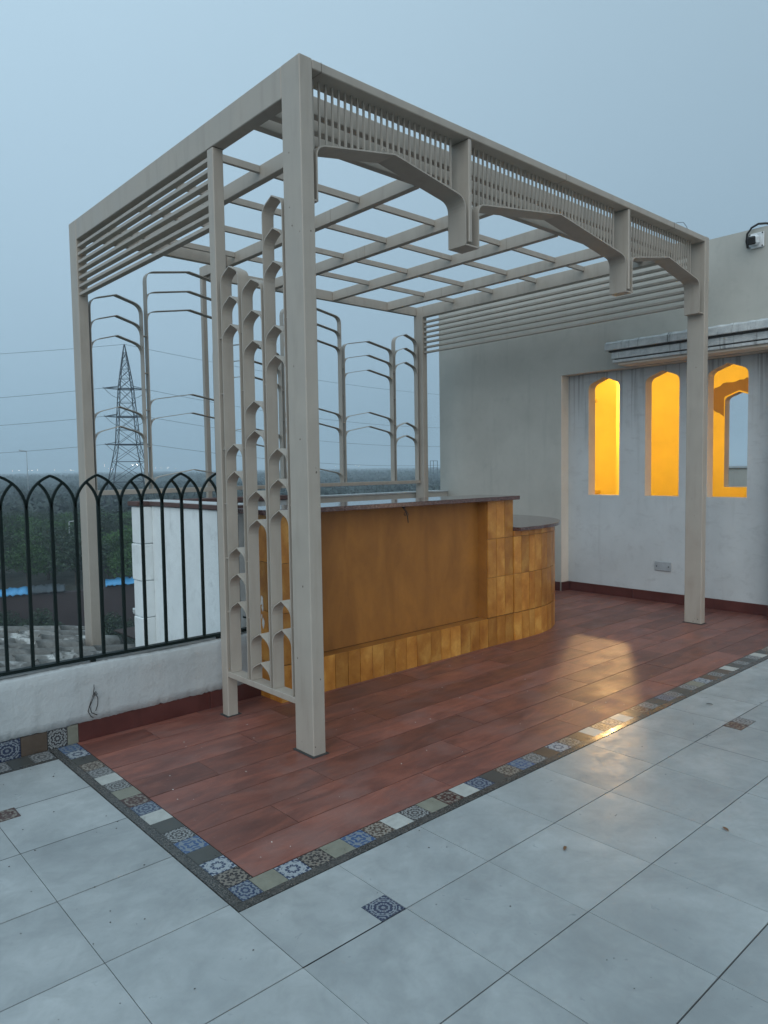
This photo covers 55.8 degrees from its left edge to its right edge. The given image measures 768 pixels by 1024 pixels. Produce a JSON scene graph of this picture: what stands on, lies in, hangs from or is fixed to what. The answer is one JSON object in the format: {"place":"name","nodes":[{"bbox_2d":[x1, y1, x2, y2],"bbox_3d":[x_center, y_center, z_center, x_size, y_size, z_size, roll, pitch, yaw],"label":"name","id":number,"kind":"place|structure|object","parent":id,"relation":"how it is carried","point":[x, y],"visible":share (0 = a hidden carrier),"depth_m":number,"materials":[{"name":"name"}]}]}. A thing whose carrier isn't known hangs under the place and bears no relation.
{"place":"outdoors","nodes":[
{"label":"outdoors","id":0,"kind":"place"},
{"bbox_2d":[118,626,134,643],"bbox_3d":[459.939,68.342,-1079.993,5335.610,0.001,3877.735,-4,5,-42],"label":"lane ground","id":1,"kind":"structure","parent":0,"point":[128,642],"depth_m":41.55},
{"bbox_2d":[0,611,15,625],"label":"shrub","id":2,"kind":"object","parent":1,"relation":"on","point":[13,622],"visible":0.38,"depth_m":40.81,"materials":[{"name":"green plant"}]},
{"bbox_2d":[0,610,25,625],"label":"shrub","id":3,"kind":"object","parent":1,"relation":"on","point":[10,615],"visible":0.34,"depth_m":41.25,"materials":[{"name":"green plant"}]},
{"bbox_2d":[17,608,53,625],"bbox_3d":[-19.227,6.553,40.254,2.203,2.451,2.405,-2,4,-22],"label":"shrub","id":4,"kind":"object","parent":1,"relation":"on","point":[42,617],"visible":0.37,"depth_m":40.04,"materials":[{"name":"green plant"}]},
{"bbox_2d":[43,621,64,625],"bbox_3d":[-17.838,6.799,39.496,2.164,1.917,1.983,0,4,8],"label":"shrub","id":5,"kind":"object","parent":1,"relation":"on","point":[49,623],"visible":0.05,"depth_m":39.30,"materials":[{"name":"green plant"}]},
{"bbox_2d":[0,584,134,625],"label":"retaining wall","id":6,"kind":"structure","parent":1,"relation":"on","point":[67,607],"depth_m":44.26,"materials":[{"name":"grey concrete"}]},
{"bbox_2d":[0,586,27,596],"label":"tarpaulin","id":7,"kind":"object","parent":6,"relation":"on","point":[20,591],"visible":0.81,"depth_m":43.31,"materials":[{"name":"blue plastic"}]},
{"bbox_2d":[32,583,64,593],"bbox_3d":[-20.503,4.679,44.304,1.922,0.387,1.607,-2,4,-23],"label":"tarpaulin","id":8,"kind":"object","parent":6,"relation":"on","point":[47,588],"visible":0.86,"depth_m":43.95,"materials":[{"name":"grey plastic"}]},
{"bbox_2d":[105,577,134,586],"bbox_3d":[-16.499,4.391,45.994,2.210,0.377,1.604,-2,4,-23],"label":"tarpaulin","id":9,"kind":"object","parent":6,"relation":"on","point":[116,581],"visible":0.7,"depth_m":45.58,"materials":[{"name":"blue plastic"}]},
{"bbox_2d":[100,612,122,635],"bbox_3d":[-15.290,6.602,40.337,2.164,2.178,1.983,-4,5,-40],"label":"shrub","id":10,"kind":"object","parent":1,"relation":"on","point":[111,625],"visible":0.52,"depth_m":40.07,"materials":[{"name":"green plant"}]},
{"bbox_2d":[111,616,134,641],"bbox_3d":[-15.099,6.729,41.540,1.924,1.687,1.762,1,4,24],"label":"shrub","id":11,"kind":"object","parent":1,"relation":"on","point":[122,623],"visible":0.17,"depth_m":41.46,"materials":[{"name":"green plant"}]},
{"bbox_2d":[120,616,134,641],"bbox_3d":[-13.330,6.685,39.576,2.164,2.017,1.983,-3,4,-35],"label":"shrub","id":12,"kind":"object","parent":1,"relation":"on","point":[129,638],"visible":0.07,"depth_m":39.50,"materials":[{"name":"green plant"}]},
{"bbox_3d":[0.419,5.549,7.631,3.420,9.188,2.730,-4,5,-42],"label":"back terrace slab","id":13,"kind":"object","parent":1,"relation":"on","visible":0},
{"bbox_2d":[286,490,447,504],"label":"back parapet","id":14,"kind":"structure","parent":13,"relation":"on","point":[369,496],"depth_m":8.51,"materials":[{"name":"grey paint"}]},
{"bbox_3d":[-0.841,5.686,5.672,1.079,9.188,1.500,-4,5,-42],"label":"side terrace slab","id":15,"kind":"object","parent":1,"relation":"on","visible":0},
{"bbox_2d":[0,625,135,670],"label":"barrel tile roof","id":16,"kind":"structure","parent":15,"relation":"on","point":[19,645],"depth_m":5.51,"materials":[{"name":"ceramic"}]},
{"bbox_2d":[127,499,246,646],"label":"side wall","id":17,"kind":"structure","parent":15,"relation":"on","point":[153,564],"depth_m":5.14,"materials":[{"name":"white paint"}]},
{"bbox_2d":[167,495,287,506],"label":"return wall","id":18,"kind":"structure","parent":15,"relation":"on","point":[283,499],"depth_m":5.93,"materials":[{"name":"paint"}]},
{"bbox_2d":[0,464,746,590],"bbox_3d":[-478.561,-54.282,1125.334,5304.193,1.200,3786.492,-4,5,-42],"label":"ground","id":19,"kind":"structure","parent":0,"point":[14,579],"depth_m":51.13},
{"bbox_2d":[0,523,22,566],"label":"tree","id":20,"kind":"object","parent":19,"relation":"on","point":[14,531],"visible":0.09,"depth_m":52.32,"materials":[{"name":"green plant"}]},
{"bbox_2d":[0,533,24,574],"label":"tree","id":21,"kind":"object","parent":19,"relation":"on","point":[10,539],"visible":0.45,"depth_m":48.07,"materials":[{"name":"green plant"}]},
{"bbox_2d":[3,515,40,531],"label":"tree","id":22,"kind":"object","parent":19,"relation":"on","point":[31,518],"visible":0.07,"depth_m":65.46,"materials":[{"name":"green plant"}]},
{"bbox_2d":[3,520,42,541],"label":"tree","id":23,"kind":"object","parent":19,"relation":"on","point":[22,529],"visible":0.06,"depth_m":59.73,"materials":[{"name":"green plant"}]},
{"bbox_2d":[19,450,28,489],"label":"street lamp","id":24,"kind":"object","parent":19,"relation":"on","point":[27,468],"visible":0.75,"depth_m":209.47,"materials":[{"name":"grey metal"}]},
{"bbox_2d":[9,530,47,566],"bbox_3d":[-26.074,3.056,52.999,3.386,3.358,4.218,-4,5,-41],"label":"tree","id":25,"kind":"object","parent":19,"relation":"on","point":[22,536],"visible":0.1,"depth_m":52.44,"materials":[{"name":"green plant"}]},
{"bbox_2d":[0,533,67,585],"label":"tree","id":26,"kind":"object","parent":19,"relation":"on","point":[36,560],"visible":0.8,"depth_m":46.89,"materials":[{"name":"green plant"}]},
{"bbox_2d":[16,518,59,531],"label":"tree","id":27,"kind":"object","parent":19,"relation":"on","point":[42,522],"visible":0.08,"depth_m":63.64,"materials":[{"name":"green plant"}]},
{"bbox_2d":[29,512,56,529],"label":"tree","id":28,"kind":"object","parent":19,"relation":"on","point":[41,515],"visible":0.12,"depth_m":70.60,"materials":[{"name":"green plant"}]},
{"bbox_2d":[18,526,73,579],"bbox_3d":[-23.004,2.931,50.186,3.524,3.888,3.904,1,4,29],"label":"tree","id":29,"kind":"object","parent":19,"relation":"on","point":[62,532],"visible":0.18,"depth_m":49.91,"materials":[{"name":"green plant"}]},
{"bbox_2d":[29,522,72,548],"bbox_3d":[-26.007,2.636,56.937,3.423,3.752,4.263,-1,3,-2],"label":"tree","id":30,"kind":"object","parent":19,"relation":"on","point":[58,523],"visible":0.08,"depth_m":56.93,"materials":[{"name":"green plant"}]},
{"bbox_2d":[34,523,80,569],"bbox_3d":[-24.800,2.638,55.084,3.830,3.886,3.893,-2,4,-13],"label":"tree","id":31,"kind":"object","parent":19,"relation":"on","point":[43,528],"visible":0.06,"depth_m":54.75,"materials":[{"name":"green plant"}]},
{"bbox_2d":[45,516,78,529],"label":"tree","id":32,"kind":"object","parent":19,"relation":"on","point":[64,519],"visible":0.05,"depth_m":64.99,"materials":[{"name":"green plant"}]},
{"bbox_2d":[48,512,78,519],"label":"tree","id":33,"kind":"object","parent":19,"relation":"on","point":[64,515],"visible":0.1,"depth_m":77.76,"materials":[{"name":"green plant"}]},
{"bbox_2d":[55,512,73,523],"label":"tree","id":34,"kind":"object","parent":19,"relation":"on","point":[65,515],"visible":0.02,"depth_m":71.95,"materials":[{"name":"green plant"}]},
{"bbox_2d":[37,532,116,584],"bbox_3d":[-20.010,3.074,47.397,4.529,3.847,4.089,-3,4,-34],"label":"tree","id":35,"kind":"object","parent":19,"relation":"on","point":[70,553],"visible":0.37,"depth_m":46.73,"materials":[{"name":"green plant"}]},
{"bbox_2d":[61,519,104,529],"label":"tree","id":36,"kind":"object","parent":19,"relation":"on","point":[73,524],"visible":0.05,"depth_m":62.87,"materials":[{"name":"green plant"}]},
{"bbox_2d":[68,508,123,535],"bbox_3d":[-22.614,2.026,57.909,4.532,4.765,4.607,-4,5,-42],"label":"tree","id":37,"kind":"object","parent":19,"relation":"on","point":[104,520],"visible":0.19,"depth_m":57.63,"materials":[{"name":"green plant"}]},
{"bbox_2d":[101,528,117,570],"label":"tree","id":38,"kind":"object","parent":19,"relation":"on","point":[109,539],"visible":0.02,"depth_m":54.61,"materials":[{"name":"green plant"}]},
{"bbox_2d":[102,535,129,578],"bbox_3d":[-19.114,3.184,50.642,2.880,3.162,3.587,-1,4,-10],"label":"tree","id":39,"kind":"object","parent":19,"relation":"on","point":[111,542],"visible":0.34,"depth_m":50.41,"materials":[{"name":"green plant"}]},
{"bbox_2d":[103,515,131,532],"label":"tree","id":40,"kind":"object","parent":19,"relation":"on","point":[124,522],"visible":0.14,"depth_m":63.57,"materials":[{"name":"green plant"}]},
{"bbox_2d":[103,525,132,563],"bbox_3d":[-18.279,2.621,52.446,4.709,4.122,4.532,-3,4,-28],"label":"tree","id":41,"kind":"object","parent":19,"relation":"on","point":[130,539],"visible":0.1,"depth_m":52.02,"materials":[{"name":"green plant"}]},
{"bbox_2d":[104,542,132,577],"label":"tree","id":42,"kind":"object","parent":19,"relation":"on","point":[127,563],"visible":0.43,"depth_m":47.39,"materials":[{"name":"green plant"}]},
{"bbox_2d":[116,511,131,525],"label":"tree","id":43,"kind":"object","parent":19,"relation":"on","point":[126,514],"visible":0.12,"depth_m":69.54,"materials":[{"name":"green plant"}]},
{"bbox_2d":[103,344,155,512],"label":"pylon","id":44,"kind":"object","parent":19,"relation":"on","point":[119,429],"visible":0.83,"depth_m":85.04,"materials":[{"name":"metal"}]},
{"bbox_2d":[3,344,122,353],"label":"power line","id":45,"kind":"object","parent":44,"relation":"attached to","point":[60,349],"visible":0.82,"depth_m":86.21,"materials":[{"name":"grey metal"}]},
{"bbox_2d":[125,344,438,394],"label":"power line","id":46,"kind":"object","parent":44,"relation":"attached to","point":[258,370],"visible":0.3,"depth_m":107.22,"materials":[{"name":"grey metal"}]},
{"bbox_2d":[151,390,431,427],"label":"power line","id":47,"kind":"object","parent":44,"relation":"attached to","point":[319,418],"visible":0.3,"depth_m":107.38,"materials":[{"name":"grey metal"}]},
{"bbox_2d":[156,445,432,465],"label":"power line","id":48,"kind":"object","parent":44,"relation":"attached to","point":[264,458],"visible":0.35,"depth_m":107.79,"materials":[{"name":"grey metal"}]},
{"bbox_2d":[151,417,439,446],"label":"power line","id":49,"kind":"object","parent":44,"relation":"attached to","point":[326,441],"visible":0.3,"depth_m":111.33,"materials":[{"name":"grey metal"}]},
{"bbox_2d":[0,474,439,523],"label":"woodland","id":50,"kind":"object","parent":19,"relation":"on","point":[39,502],"visible":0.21,"depth_m":154.62,"materials":[{"name":"green plant"}]},
{"bbox_2d":[0,467,439,482],"bbox_3d":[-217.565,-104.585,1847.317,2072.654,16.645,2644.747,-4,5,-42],"label":"forest","id":51,"kind":"object","parent":19,"relation":"on","point":[192,475],"visible":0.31,"depth_m":485.74,"materials":[{"name":"green plant"}]},
{"bbox_2d":[430,461,437,477],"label":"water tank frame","id":52,"kind":"object","parent":19,"relation":"on","point":[433,468],"visible":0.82,"depth_m":329.37,"materials":[{"name":"metal"}]},
{"bbox_2d":[0,0,767,473],"label":"sky","id":53,"kind":"structure","parent":0,"point":[660,107],"materials":[{"name":"blue"}]},
{"bbox_3d":[0.894,5.957,1.172,11.200,9.140,7.520,-4,5,-42],"label":"terrace building","id":54,"kind":"object","parent":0,"visible":0},
{"bbox_2d":[0,659,767,1023],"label":"terrace floor","id":55,"kind":"structure","parent":54,"relation":"on","point":[500,905],"depth_m":2.30,"materials":[{"name":"tile"}]},
{"bbox_2d":[50,590,767,911],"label":"deck","id":56,"kind":"structure","parent":55,"relation":"on","point":[232,832],"depth_m":3.72,"materials":[{"name":"brown wood"}]},
{"bbox_2d":[0,631,260,762],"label":"parapet wall","id":57,"kind":"structure","parent":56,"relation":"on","point":[43,710],"depth_m":3.87,"materials":[{"name":"paint"}]},
{"bbox_2d":[88,688,97,717],"bbox_3d":[-1.528,0.990,3.803,0.056,0.177,0.024,-4,5,-42],"label":"loose wire","id":58,"kind":"object","parent":57,"relation":"hanging from","point":[94,693],"visible":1,"depth_m":3.80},
{"bbox_2d":[0,473,246,676],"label":"iron fence","id":59,"kind":"object","parent":57,"relation":"on","point":[82,658],"visible":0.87,"depth_m":3.86,"materials":[{"name":"black metal"}]},
{"bbox_2d":[69,53,708,758],"bbox_3d":[0.041,-0.453,6.149,4.267,3.658,3.522,-4,5,-42],"label":"pergola","id":60,"kind":"object","parent":56,"relation":"on","point":[295,115],"visible":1,"depth_m":4.38,"materials":[{"name":"beige paint"}]},
{"bbox_2d":[238,495,560,702],"bbox_3d":[0.184,0.456,5.929,3.541,1.166,1.464,-4,5,-42],"label":"bar counter","id":61,"kind":"object","parent":56,"relation":"on","point":[434,579],"visible":0.91,"depth_m":5.20,"materials":[{"name":"wood"}]},
{"bbox_2d":[439,226,767,619],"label":"stair building","id":62,"kind":"structure","parent":54,"relation":"on","point":[579,432],"depth_m":7.83,"materials":[{"name":"beige paint"}]},
{"bbox_2d":[655,561,670,571],"bbox_3d":[2.817,0.550,7.334,0.016,0.094,0.174,-4,5,-42],"label":"socket plate","id":63,"kind":"object","parent":62,"relation":"attached to","point":[662,566],"visible":1,"depth_m":7.33,"materials":[{"name":"white plastic"}]},
{"bbox_2d":[746,231,763,249],"bbox_3d":[3.247,-2.388,6.358,0.113,0.130,0.124,-4,5,-42],"label":"security camera","id":64,"kind":"object","parent":62,"relation":"attached to","point":[754,240],"visible":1,"depth_m":6.35,"materials":[{"name":"white plastic"}]},
{"bbox_2d":[746,236,755,244],"bbox_3d":[3.210,-2.373,6.344,0.078,0.070,0.020,2,16,38],"label":"lens window","id":65,"kind":"structure","parent":64,"relation":"in","point":[751,240],"depth_m":6.34,"materials":[{"name":"black glass"}]},
{"bbox_2d":[745,222,767,247],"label":"camera cable","id":66,"kind":"object","parent":62,"relation":"attached to","point":[753,226],"visible":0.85,"depth_m":6.39,"materials":[{"name":"black plastic"}]},
{"bbox_2d":[729,466,746,486],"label":"parapet","id":67,"kind":"structure","parent":54,"relation":"on","point":[737,476],"depth_m":13.60,"materials":[{"name":"grey paint"}]}
]}

